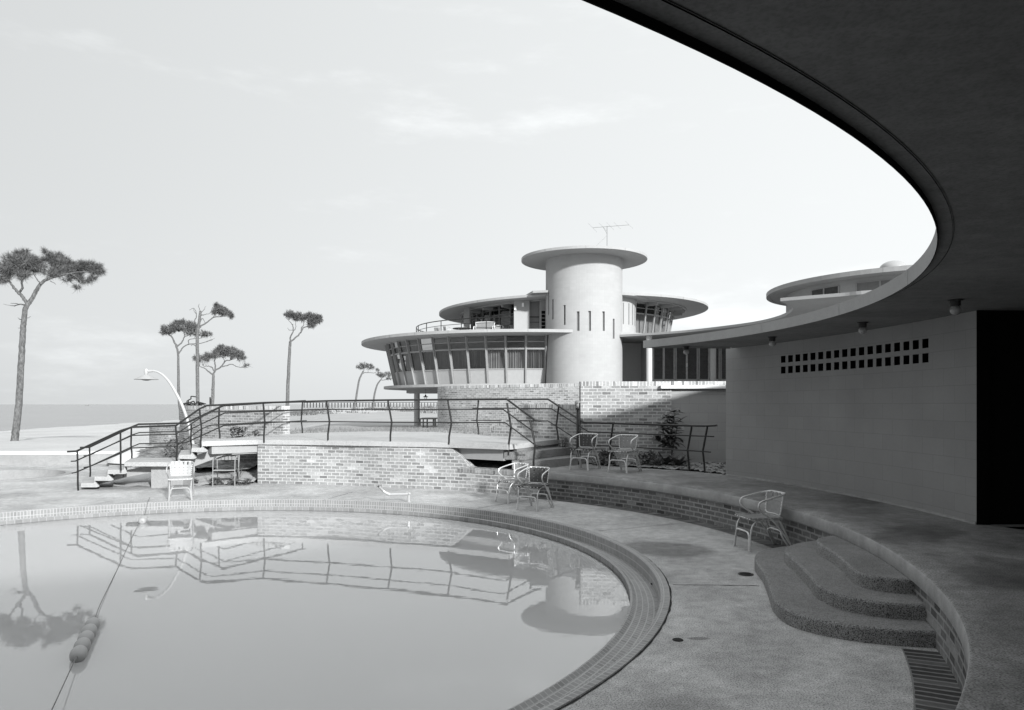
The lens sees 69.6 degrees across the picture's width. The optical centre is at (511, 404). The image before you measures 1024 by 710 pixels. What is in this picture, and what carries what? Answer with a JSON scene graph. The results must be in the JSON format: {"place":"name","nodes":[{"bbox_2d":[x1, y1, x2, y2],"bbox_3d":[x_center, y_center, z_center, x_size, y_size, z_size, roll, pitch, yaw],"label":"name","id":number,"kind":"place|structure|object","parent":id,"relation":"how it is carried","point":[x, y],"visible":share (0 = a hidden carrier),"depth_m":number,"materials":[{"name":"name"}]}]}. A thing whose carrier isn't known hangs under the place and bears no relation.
{"place":"outdoors","nodes":[
{"label":"outdoors","id":0,"kind":"place"},
{"bbox_2d":[0,404,437,430],"bbox_3d":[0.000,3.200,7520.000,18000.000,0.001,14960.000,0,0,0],"label":"sea","id":1,"kind":"structure","parent":0,"point":[34,416],"depth_m":252.40,"materials":[{"name":"liquid"}]},
{"bbox_2d":[304,401,437,407],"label":"pier","id":2,"kind":"structure","parent":1,"relation":"in","point":[393,402],"depth_m":700.00,"materials":[{"name":"wood"}]},
{"bbox_2d":[0,406,488,452],"bbox_3d":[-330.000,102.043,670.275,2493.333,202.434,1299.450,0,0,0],"label":"beach","id":3,"kind":"structure","parent":0,"point":[53,440],"depth_m":62.36,"materials":[{"name":"sand"}]},
{"bbox_2d":[0,247,106,440],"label":"pine tree","id":4,"kind":"object","parent":3,"relation":"on","point":[25,263],"visible":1,"depth_m":30.94,"materials":[{"name":"grey plant"}]},
{"bbox_2d":[158,318,214,419],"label":"pine tree","id":5,"kind":"object","parent":3,"relation":"on","point":[189,327],"visible":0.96,"depth_m":99.95,"materials":[{"name":"grey plant"}]},
{"bbox_2d":[183,396,205,405],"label":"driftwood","id":6,"kind":"object","parent":3,"relation":"on","point":[193,404],"visible":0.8,"depth_m":61.96,"materials":[{"name":"grey wood"}]},
{"bbox_2d":[190,302,234,405],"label":"pine tree","id":7,"kind":"object","parent":3,"relation":"on","point":[219,310],"visible":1,"depth_m":87.94,"materials":[{"name":"grey plant"}]},
{"bbox_2d":[149,406,289,445],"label":"planter wall","id":8,"kind":"structure","parent":3,"relation":"on","point":[270,428],"depth_m":19.54,"materials":[{"name":"brick"}]},
{"bbox_2d":[191,343,252,403],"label":"pine tree","id":9,"kind":"object","parent":3,"relation":"on","point":[222,351],"visible":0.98,"depth_m":94.90,"materials":[{"name":"grey plant"}]},
{"bbox_2d":[283,309,323,405],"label":"pine tree","id":10,"kind":"object","parent":3,"relation":"on","point":[313,319],"visible":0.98,"depth_m":79.94,"materials":[{"name":"grey plant"}]},
{"bbox_2d":[290,405,437,415],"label":"dune scrub","id":11,"kind":"object","parent":3,"relation":"on","point":[304,412],"visible":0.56,"depth_m":197.89,"materials":[{"name":"plant"}]},
{"bbox_2d":[352,361,379,410],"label":"pine tree","id":12,"kind":"object","parent":3,"relation":"on","point":[364,366],"visible":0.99,"depth_m":189.86,"materials":[{"name":"grey plant"}]},
{"bbox_2d":[372,371,391,408],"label":"pine tree","id":13,"kind":"object","parent":3,"relation":"on","point":[381,374],"visible":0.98,"depth_m":199.85,"materials":[{"name":"grey plant"}]},
{"bbox_2d":[418,418,435,427],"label":"garden table","id":14,"kind":"object","parent":3,"relation":"on","point":[426,418],"visible":0.71,"depth_m":40.57,"materials":[{"name":"grey wood"}]},
{"bbox_2d":[438,383,578,434],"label":"brick wall","id":15,"kind":"structure","parent":3,"relation":"on","point":[562,393],"depth_m":25.86,"materials":[{"name":"brick"}]},
{"bbox_2d":[361,245,871,426],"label":"restaurant building","id":16,"kind":"structure","parent":3,"relation":"on","point":[592,322],"depth_m":39.87,"materials":[{"name":"paint"}]},
{"bbox_2d":[388,343,398,384],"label":"window","id":17,"kind":"structure","parent":16,"relation":"in","point":[391,355],"depth_m":45.18,"materials":[{"name":"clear glass"}]},
{"bbox_2d":[392,342,404,384],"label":"window","id":18,"kind":"structure","parent":16,"relation":"in","point":[397,357],"depth_m":44.07,"materials":[{"name":"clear glass"}]},
{"bbox_2d":[398,340,413,384],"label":"window","id":19,"kind":"structure","parent":16,"relation":"in","point":[408,374],"depth_m":43.23,"materials":[{"name":"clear glass"}]},
{"bbox_2d":[407,339,424,384],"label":"window","id":20,"kind":"structure","parent":16,"relation":"in","point":[417,369],"depth_m":42.42,"materials":[{"name":"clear glass"}]},
{"bbox_2d":[419,338,437,383],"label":"window","id":21,"kind":"structure","parent":16,"relation":"in","point":[425,343],"depth_m":41.59,"materials":[{"name":"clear glass"}]},
{"bbox_2d":[433,337,452,383],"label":"window","id":22,"kind":"structure","parent":16,"relation":"in","point":[443,365],"depth_m":41.03,"materials":[{"name":"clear glass"}]},
{"bbox_2d":[449,336,469,383],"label":"window","id":23,"kind":"structure","parent":16,"relation":"in","point":[459,362],"depth_m":40.54,"materials":[{"name":"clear glass"}]},
{"bbox_2d":[452,327,470,329],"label":"table","id":24,"kind":"object","parent":16,"relation":"on","point":[459,328],"visible":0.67,"depth_m":42.43,"materials":[{"name":"white metal"}]},
{"bbox_2d":[466,335,486,383],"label":"window","id":25,"kind":"structure","parent":16,"relation":"in","point":[477,361],"depth_m":40.17,"materials":[{"name":"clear glass"}]},
{"bbox_2d":[416,316,538,331],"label":"terrace railing","id":26,"kind":"object","parent":16,"relation":"on","point":[486,322],"visible":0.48,"depth_m":42.08,"materials":[{"name":"metal"}]},
{"bbox_2d":[473,322,494,328],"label":"settee","id":27,"kind":"object","parent":16,"relation":"on","point":[480,325],"visible":0.69,"depth_m":42.48,"materials":[{"name":"white fabric"}]},
{"bbox_2d":[486,335,505,383],"bbox_3d":[-0.843,-2.400,39.744,1.050,2.600,0.636,0,0,10],"label":"window","id":28,"kind":"structure","parent":16,"relation":"in","point":[496,365],"depth_m":39.91,"materials":[{"name":"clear glass"}]},
{"bbox_2d":[506,335,524,382],"bbox_3d":[0.207,-2.400,39.630,1.050,2.600,0.639,0,0,3],"label":"window","id":29,"kind":"structure","parent":16,"relation":"in","point":[515,357],"depth_m":39.83,"materials":[{"name":"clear glass"}]},
{"bbox_2d":[526,335,545,382],"bbox_3d":[1.263,-2.400,39.648,1.050,2.600,0.636,0,0,-5],"label":"window","id":30,"kind":"structure","parent":16,"relation":"in","point":[535,357],"depth_m":39.84,"materials":[{"name":"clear glass"}]},
{"bbox_2d":[540,309,545,328],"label":"door","id":31,"kind":"structure","parent":16,"relation":"in","point":[542,311],"depth_m":40.83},
{"bbox_2d":[552,299,553,318],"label":"slot window","id":32,"kind":"structure","parent":16,"relation":"in","point":[552,299],"depth_m":38.98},
{"bbox_2d":[563,305,565,324],"bbox_3d":[2.762,-4.633,38.355,0.142,1.032,0.133,0,0,35],"label":"slot window","id":33,"kind":"structure","parent":16,"relation":"in","point":[564,306],"depth_m":38.42,"materials":[{"name":"glass"}]},
{"bbox_2d":[577,311,579,330],"bbox_3d":[3.425,-4.279,38.057,0.142,1.002,0.133,0,0,14],"label":"slot window","id":34,"kind":"structure","parent":16,"relation":"in","point":[578,312],"depth_m":38.12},
{"bbox_2d":[588,311,590,330],"bbox_3d":[3.993,-4.283,38.002,0.143,1.022,0.139,0,0,0],"label":"slot window","id":35,"kind":"structure","parent":16,"relation":"in","point":[589,312],"depth_m":38.07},
{"bbox_2d":[602,311,604,330],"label":"slot window","id":36,"kind":"structure","parent":16,"relation":"in","point":[603,312],"depth_m":38.24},
{"bbox_2d":[613,319,614,338],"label":"slot window","id":37,"kind":"structure","parent":16,"relation":"in","point":[613,319],"depth_m":38.56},
{"bbox_2d":[636,302,654,315],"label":"window","id":38,"kind":"structure","parent":16,"relation":"in","point":[637,302],"depth_m":42.75,"materials":[{"name":"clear glass"}]},
{"bbox_2d":[653,348,663,380],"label":"louvred door","id":39,"kind":"structure","parent":16,"relation":"in","point":[657,352],"depth_m":40.84,"materials":[{"name":"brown wood"}]},
{"bbox_2d":[664,348,673,380],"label":"louvred door","id":40,"kind":"structure","parent":16,"relation":"in","point":[668,352],"depth_m":40.84,"materials":[{"name":"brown wood"}]},
{"bbox_2d":[666,308,673,331],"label":"window","id":41,"kind":"structure","parent":16,"relation":"in","point":[669,308],"depth_m":45.42,"materials":[{"name":"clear glass"}]},
{"bbox_2d":[675,348,686,380],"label":"louvred door","id":42,"kind":"structure","parent":16,"relation":"in","point":[679,365],"depth_m":40.85,"materials":[{"name":"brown wood"}]},
{"bbox_2d":[687,348,697,380],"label":"louvred door","id":43,"kind":"structure","parent":16,"relation":"in","point":[693,352],"depth_m":40.85,"materials":[{"name":"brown wood"}]},
{"bbox_2d":[698,348,708,380],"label":"louvred door","id":44,"kind":"structure","parent":16,"relation":"in","point":[702,365],"depth_m":40.85,"materials":[{"name":"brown wood"}]},
{"bbox_2d":[716,349,719,380],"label":"louvred door","id":45,"kind":"structure","parent":16,"relation":"in","point":[717,350],"depth_m":40.84,"materials":[{"name":"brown wood"}]},
{"bbox_2d":[720,349,725,380],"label":"louvred door","id":46,"kind":"structure","parent":16,"relation":"in","point":[722,351],"depth_m":40.85,"materials":[{"name":"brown wood"}]},
{"bbox_2d":[766,261,911,311],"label":"round pavilion","id":47,"kind":"structure","parent":16,"relation":"on","point":[864,279],"depth_m":33.95,"materials":[{"name":"concrete"}]},
{"bbox_2d":[811,285,839,294],"bbox_3d":[14.864,-5.066,35.066,0.114,0.967,1.714,0,0,-24],"label":"window","id":48,"kind":"structure","parent":47,"relation":"in","point":[831,289],"depth_m":34.92,"materials":[{"name":"glass"}]},
{"bbox_2d":[855,279,890,290],"bbox_3d":[16.233,-5.066,33.135,1.535,0.967,0.097,0,0,43],"label":"window","id":49,"kind":"structure","parent":47,"relation":"in","point":[866,285],"depth_m":33.22,"materials":[{"name":"glass"}]},
{"bbox_2d":[67,398,541,490],"bbox_3d":[-4.007,0.795,14.759,9.320,1.818,1.679,0,0,6],"label":"railing","id":50,"kind":"object","parent":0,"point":[329,421],"visible":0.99,"depth_m":14.76,"materials":[{"name":"metal"}]},
{"bbox_2d":[0,510,629,709],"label":"pool water","id":51,"kind":"structure","parent":0,"point":[276,610],"depth_m":6.56,"materials":[{"name":"grey liquid"}]},
{"bbox_2d":[226,425,488,437],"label":"grass","id":52,"kind":"structure","parent":0,"point":[397,429],"depth_m":23.21,"materials":[{"name":"plant"}]},
{"bbox_2d":[0,0,935,403],"label":"sky","id":53,"kind":"structure","parent":0,"point":[374,168],"materials":[{"name":"white"}]},
{"bbox_2d":[0,464,937,709],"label":"pool deck","id":54,"kind":"structure","parent":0,"point":[742,646],"depth_m":5.66,"materials":[{"name":"concrete"}]},
{"bbox_2d":[0,469,71,480],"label":"wading pool","id":55,"kind":"structure","parent":54,"relation":"in","point":[16,474],"depth_m":18.87,"materials":[{"name":"liquid"}]},
{"bbox_2d":[0,446,151,464],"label":"wall","id":56,"kind":"structure","parent":54,"relation":"on","point":[36,458],"depth_m":20.52,"materials":[{"name":"concrete"}]},
{"bbox_2d":[166,461,194,500],"bbox_3d":[-5.939,1.370,13.222,0.467,0.672,0.573,0,0,-22],"label":"armchair","id":57,"kind":"object","parent":54,"relation":"on","point":[187,472],"visible":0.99,"depth_m":13.33,"materials":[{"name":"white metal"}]},
{"bbox_2d":[110,466,257,485],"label":"sand under walkway","id":58,"kind":"structure","parent":54,"relation":"on","point":[203,475],"depth_m":16.26,"materials":[{"name":"sand"}]},
{"bbox_2d":[134,369,196,470],"bbox_3d":[-7.938,0.357,16.900,1.408,2.348,0.516,0,0,0],"label":"street lamp","id":59,"kind":"object","parent":58,"relation":"on","point":[145,377],"visible":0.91,"depth_m":16.87,"materials":[{"name":"metal"}]},
{"bbox_2d":[136,436,257,469],"bbox_3d":[-8.418,1.222,18.977,6.714,0.555,2.990,0,0,42],"label":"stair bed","id":60,"kind":"object","parent":58,"relation":"on","point":[158,452],"visible":0.41,"depth_m":18.38,"materials":[{"name":"plant"}]},
{"bbox_2d":[162,438,187,457],"bbox_3d":[-8.286,1.138,18.209,0.718,0.628,0.777,0,0,0],"label":"bush","id":61,"kind":"object","parent":60,"relation":"on","point":[172,454],"visible":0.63,"depth_m":18.15,"materials":[{"name":"grey plant"}]},
{"bbox_2d":[209,477,225,484],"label":"seedling","id":62,"kind":"object","parent":58,"relation":"on","point":[218,480],"visible":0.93,"depth_m":15.45,"materials":[{"name":"grey plant"}]},
{"bbox_2d":[226,477,242,484],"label":"seedling","id":63,"kind":"object","parent":58,"relation":"on","point":[231,480],"visible":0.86,"depth_m":15.43,"materials":[{"name":"grey plant"}]},
{"bbox_2d":[229,466,247,478],"bbox_3d":[-5.931,1.453,15.905,0.404,0.334,0.338,0,0,21],"label":"grass clump","id":64,"kind":"object","parent":58,"relation":"on","point":[238,476],"visible":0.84,"depth_m":15.89,"materials":[{"name":"grey plant"}]},
{"bbox_2d":[212,453,239,486],"bbox_3d":[-5.986,1.287,15.454,0.465,0.828,0.537,0,0,-10],"label":"garden chair","id":65,"kind":"object","parent":54,"relation":"on","point":[233,457],"visible":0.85,"depth_m":15.60,"materials":[{"name":"metal"}]},
{"bbox_2d":[236,478,251,484],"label":"seedling","id":66,"kind":"object","parent":54,"relation":"on","point":[246,481],"visible":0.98,"depth_m":15.43,"materials":[{"name":"grey plant"}]},
{"bbox_2d":[0,499,669,709],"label":"swimming pool","id":67,"kind":"structure","parent":54,"relation":"in","point":[636,572],"depth_m":9.68,"materials":[{"name":"concrete"}]},
{"bbox_2d":[51,498,149,709],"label":"lane rope","id":68,"kind":"object","parent":67,"relation":"attached to","point":[95,616],"visible":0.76,"depth_m":6.49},
{"bbox_2d":[69,645,87,662],"bbox_3d":[-3.135,1.808,5.332,0.114,0.112,0.184,0,-1,-23],"label":"rope float","id":69,"kind":"object","parent":68,"relation":"hanging from","point":[80,652],"visible":0.98,"depth_m":5.27,"materials":[{"name":"plastic"}]},
{"bbox_2d":[73,637,90,650],"bbox_3d":[-3.209,1.808,5.507,0.112,0.116,0.184,-17,6,-22],"label":"rope float","id":70,"kind":"object","parent":68,"relation":"attached to","point":[85,641],"visible":0.61,"depth_m":5.47,"materials":[{"name":"plastic"}]},
{"bbox_2d":[77,630,93,643],"bbox_3d":[-3.284,1.808,5.682,0.114,0.112,0.184,-33,12,-20],"label":"rope float","id":71,"kind":"object","parent":68,"relation":"attached to","point":[89,634],"visible":0.6,"depth_m":5.65,"materials":[{"name":"plastic"}]},
{"bbox_2d":[81,623,97,636],"bbox_3d":[-3.359,1.808,5.857,0.116,0.112,0.184,46,-17,-16],"label":"rope float","id":72,"kind":"object","parent":68,"relation":"attached to","point":[92,628],"visible":0.57,"depth_m":5.82,"materials":[{"name":"plastic"}]},
{"bbox_2d":[84,617,99,628],"bbox_3d":[-3.433,1.808,6.031,0.112,0.114,0.184,30,-12,-20],"label":"rope float","id":73,"kind":"object","parent":68,"relation":"attached to","point":[95,621],"visible":0.49,"depth_m":6.00,"materials":[{"name":"plastic"}]},
{"bbox_2d":[138,517,145,523],"bbox_3d":[-5.705,1.803,11.378,0.112,0.112,0.075,0,2,-20],"label":"rope float","id":74,"kind":"object","parent":68,"relation":"hanging from","point":[141,520],"visible":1,"depth_m":11.35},
{"bbox_2d":[221,444,539,496],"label":"bridge wall","id":75,"kind":"structure","parent":54,"relation":"on","point":[441,468],"depth_m":15.14,"materials":[{"name":"brick"}]},
{"bbox_2d":[228,426,249,437],"bbox_3d":[-6.538,0.736,17.601,0.614,0.433,0.619,0,0,40],"label":"bush","id":76,"kind":"object","parent":75,"relation":"on","point":[238,430],"visible":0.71,"depth_m":17.53,"materials":[{"name":"grey plant"}]},
{"bbox_2d":[81,431,589,487],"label":"walkway","id":77,"kind":"structure","parent":75,"relation":"on","point":[550,453],"depth_m":15.15,"materials":[{"name":"concrete"}]},
{"bbox_2d":[80,400,306,476],"bbox_3d":[-6.798,0.719,17.012,1.512,1.657,5.288,0,0,45],"label":"railing","id":78,"kind":"object","parent":77,"relation":"on","point":[191,428],"visible":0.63,"depth_m":16.29,"materials":[{"name":"metal"}]},
{"bbox_2d":[559,436,566,446],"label":"bush","id":79,"kind":"object","parent":77,"relation":"on","point":[562,445],"visible":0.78,"depth_m":15.68,"materials":[{"name":"grey plant"}]},
{"bbox_2d":[489,404,578,454],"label":"brick wall","id":80,"kind":"structure","parent":75,"relation":"on","point":[546,429],"depth_m":16.37,"materials":[{"name":"brick"}]},
{"bbox_2d":[377,485,410,501],"bbox_3d":[-2.042,1.554,12.780,0.585,0.293,0.080,0,0,0],"label":"fill pipe","id":81,"kind":"object","parent":54,"relation":"on","point":[392,494],"visible":0.95,"depth_m":12.76,"materials":[{"name":"metal"}]},
{"bbox_2d":[495,462,534,503],"bbox_3d":[0.038,1.370,12.864,0.573,0.672,0.467,0,0,-38],"label":"armchair","id":82,"kind":"object","parent":54,"relation":"on","point":[517,469],"visible":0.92,"depth_m":12.89,"materials":[{"name":"metal"}]},
{"bbox_2d":[516,466,553,510],"bbox_3d":[0.371,1.370,12.021,0.467,0.672,0.573,0,0,29],"label":"armchair","id":83,"kind":"object","parent":54,"relation":"on","point":[537,478],"visible":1,"depth_m":12.11,"materials":[{"name":"metal"}]},
{"bbox_2d":[672,638,683,641],"bbox_3d":[1.195,1.696,5.312,0.080,0.005,0.080,0,0,0],"label":"pipe cap","id":84,"kind":"object","parent":54,"relation":"on","point":[678,639],"visible":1,"depth_m":5.31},
{"bbox_2d":[527,497,961,709],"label":"drain grate","id":85,"kind":"object","parent":54,"relation":"on","point":[935,685],"visible":0.88,"depth_m":4.64,"materials":[{"name":"metal"}]},
{"bbox_2d":[738,572,753,575],"bbox_3d":[2.333,1.692,7.356,0.150,0.005,0.150,0,0,0],"label":"floor drain","id":86,"kind":"object","parent":54,"relation":"on","point":[745,573],"visible":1,"depth_m":7.36,"materials":[{"name":"black metal"}]},
{"bbox_2d":[733,490,790,551],"bbox_3d":[2.963,1.370,8.704,0.573,0.672,0.467,0,0,-10],"label":"armchair","id":87,"kind":"object","parent":54,"relation":"on","point":[777,505],"visible":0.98,"depth_m":8.71,"materials":[{"name":"metal"}]},
{"bbox_2d":[538,470,1023,709],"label":"retaining wall","id":88,"kind":"structure","parent":54,"relation":"on","point":[977,649],"depth_m":5.99,"materials":[{"name":"brick"}]},
{"bbox_2d":[755,536,935,647],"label":"curved steps","id":89,"kind":"structure","parent":54,"relation":"on","point":[835,587],"depth_m":5.80,"materials":[{"name":"concrete"}]},
{"bbox_2d":[469,459,534,470],"bbox_3d":[-0.520,1.247,15.880,2.760,0.164,4.320,0,0,0],"label":"bed under stairs","id":90,"kind":"object","parent":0,"point":[488,463],"visible":0.13,"depth_m":15.00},
{"bbox_2d":[538,463,1023,709],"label":"terrace","id":91,"kind":"structure","parent":0,"point":[986,562],"depth_m":7.12,"materials":[{"name":"concrete"}]},
{"bbox_2d":[575,400,580,464],"bbox_3d":[1.330,0.569,14.920,0.124,1.301,0.124,0,0,0],"label":"post lamp","id":92,"kind":"object","parent":91,"relation":"on","point":[578,402],"visible":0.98,"depth_m":14.89,"materials":[{"name":"black metal"}]},
{"bbox_2d":[569,433,600,470],"bbox_3d":[1.372,0.890,13.880,0.467,0.672,0.573,0,0,30],"label":"armchair","id":93,"kind":"object","parent":91,"relation":"on","point":[585,444],"visible":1,"depth_m":13.97,"materials":[{"name":"metal"}]},
{"bbox_2d":[608,434,641,472],"bbox_3d":[2.034,0.890,13.339,0.467,0.672,0.573,0,0,36],"label":"armchair","id":94,"kind":"object","parent":91,"relation":"on","point":[631,442],"visible":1,"depth_m":13.41,"materials":[{"name":"metal"}]},
{"bbox_2d":[588,461,725,473],"bbox_3d":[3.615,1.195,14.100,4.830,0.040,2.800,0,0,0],"label":"planting bed","id":95,"kind":"object","parent":91,"relation":"on","point":[700,468],"visible":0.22,"depth_m":14.22,"materials":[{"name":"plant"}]},
{"bbox_2d":[471,398,716,472],"bbox_3d":[1.155,0.552,15.650,0.505,1.371,7.243,0,0,-40],"label":"railing","id":96,"kind":"object","parent":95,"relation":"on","point":[651,424],"visible":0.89,"depth_m":14.63,"materials":[{"name":"metal"}]},
{"bbox_2d":[592,449,616,464],"bbox_3d":[1.859,1.073,14.743,0.571,0.326,0.578,0,0,27],"label":"bush","id":97,"kind":"object","parent":95,"relation":"on","point":[603,460],"visible":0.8,"depth_m":14.70,"materials":[{"name":"grey plant"}]},
{"bbox_2d":[581,381,670,461],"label":"brick wall","id":98,"kind":"structure","parent":95,"relation":"on","point":[629,401],"depth_m":15.22,"materials":[{"name":"brick"}]},
{"bbox_2d":[579,382,580,455],"bbox_3d":[1.405,0.351,15.240,0.024,1.634,0.024,0,0,22],"label":"downpipe","id":99,"kind":"object","parent":98,"relation":"attached to","point":[580,411],"visible":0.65,"depth_m":15.23,"materials":[{"name":"black metal"}]},
{"bbox_2d":[634,449,658,464],"bbox_3d":[2.666,1.067,14.570,0.559,0.350,0.536,0,0,-43],"label":"bush","id":100,"kind":"object","parent":95,"relation":"on","point":[650,456],"visible":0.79,"depth_m":14.53,"materials":[{"name":"grey plant"}]},
{"bbox_2d":[649,457,664,465],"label":"bush","id":101,"kind":"object","parent":95,"relation":"on","point":[657,461],"visible":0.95,"depth_m":14.29,"materials":[{"name":"grey plant"}]},
{"bbox_2d":[653,452,677,464],"bbox_3d":[3.004,1.058,14.504,0.557,0.285,0.570,0,0,-43],"label":"spiky plant","id":102,"kind":"object","parent":95,"relation":"on","point":[667,461],"visible":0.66,"depth_m":14.41,"materials":[{"name":"grey plant"}]},
{"bbox_2d":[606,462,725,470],"bbox_3d":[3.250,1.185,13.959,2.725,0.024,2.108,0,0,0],"label":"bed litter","id":103,"kind":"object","parent":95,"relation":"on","point":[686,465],"visible":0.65,"depth_m":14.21,"materials":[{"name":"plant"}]},
{"bbox_2d":[649,408,686,454],"bbox_3d":[3.123,0.603,14.714,0.796,1.054,0.639,0,0,0],"label":"rubber plant","id":104,"kind":"object","parent":95,"relation":"on","point":[663,440],"visible":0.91,"depth_m":14.70,"materials":[{"name":"black plant"}]},
{"bbox_2d":[666,452,693,464],"bbox_3d":[3.194,1.072,14.372,0.720,0.256,0.752,0,0,0],"label":"spiky plant","id":105,"kind":"object","parent":95,"relation":"on","point":[680,460],"visible":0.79,"depth_m":14.29,"materials":[{"name":"grey plant"}]},
{"bbox_2d":[660,381,725,462],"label":"grey block wall","id":106,"kind":"structure","parent":95,"relation":"on","point":[699,402],"depth_m":15.18,"materials":[{"name":"concrete"}]},
{"bbox_2d":[725,310,989,524],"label":"block wall","id":107,"kind":"structure","parent":91,"relation":"on","point":[897,415],"depth_m":9.28,"materials":[{"name":"concrete"}]},
{"bbox_3d":[10.030,0.132,2.674,8.844,2.177,21.855,0,0,-10],"label":"changing room","id":108,"kind":"object","parent":91,"relation":"on","visible":0},
{"bbox_2d":[582,0,1023,348],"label":"canopy","id":109,"kind":"object","parent":108,"relation":"on","point":[924,99],"visible":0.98,"depth_m":2.31,"materials":[{"name":"concrete"}]},
{"bbox_2d":[682,346,689,354],"bbox_3d":[2.848,-0.878,12.047,0.124,0.137,0.124,0,0,0],"label":"ceiling lamp","id":110,"kind":"object","parent":109,"relation":"attached to","point":[686,350],"visible":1,"depth_m":12.01,"materials":[{"name":"black metal"}]},
{"bbox_2d":[768,337,776,346],"bbox_3d":[3.670,-0.878,10.394,0.124,0.137,0.124,0,0,0],"label":"ceiling lamp","id":111,"kind":"object","parent":109,"relation":"attached to","point":[772,342],"visible":1,"depth_m":10.36,"materials":[{"name":"glass"}]},
{"bbox_2d":[857,322,868,333],"bbox_3d":[4.067,-0.878,8.553,0.124,0.137,0.124,0,0,0],"label":"ceiling lamp","id":112,"kind":"object","parent":109,"relation":"attached to","point":[862,326],"visible":1,"depth_m":8.52,"materials":[{"name":"black metal"}]},
{"bbox_2d":[948,299,962,314],"bbox_3d":[4.030,-0.878,6.700,0.124,0.137,0.124,0,0,0],"label":"ceiling lamp","id":113,"kind":"object","parent":109,"relation":"attached to","point":[955,305],"visible":1,"depth_m":6.67,"materials":[{"name":"glass"}]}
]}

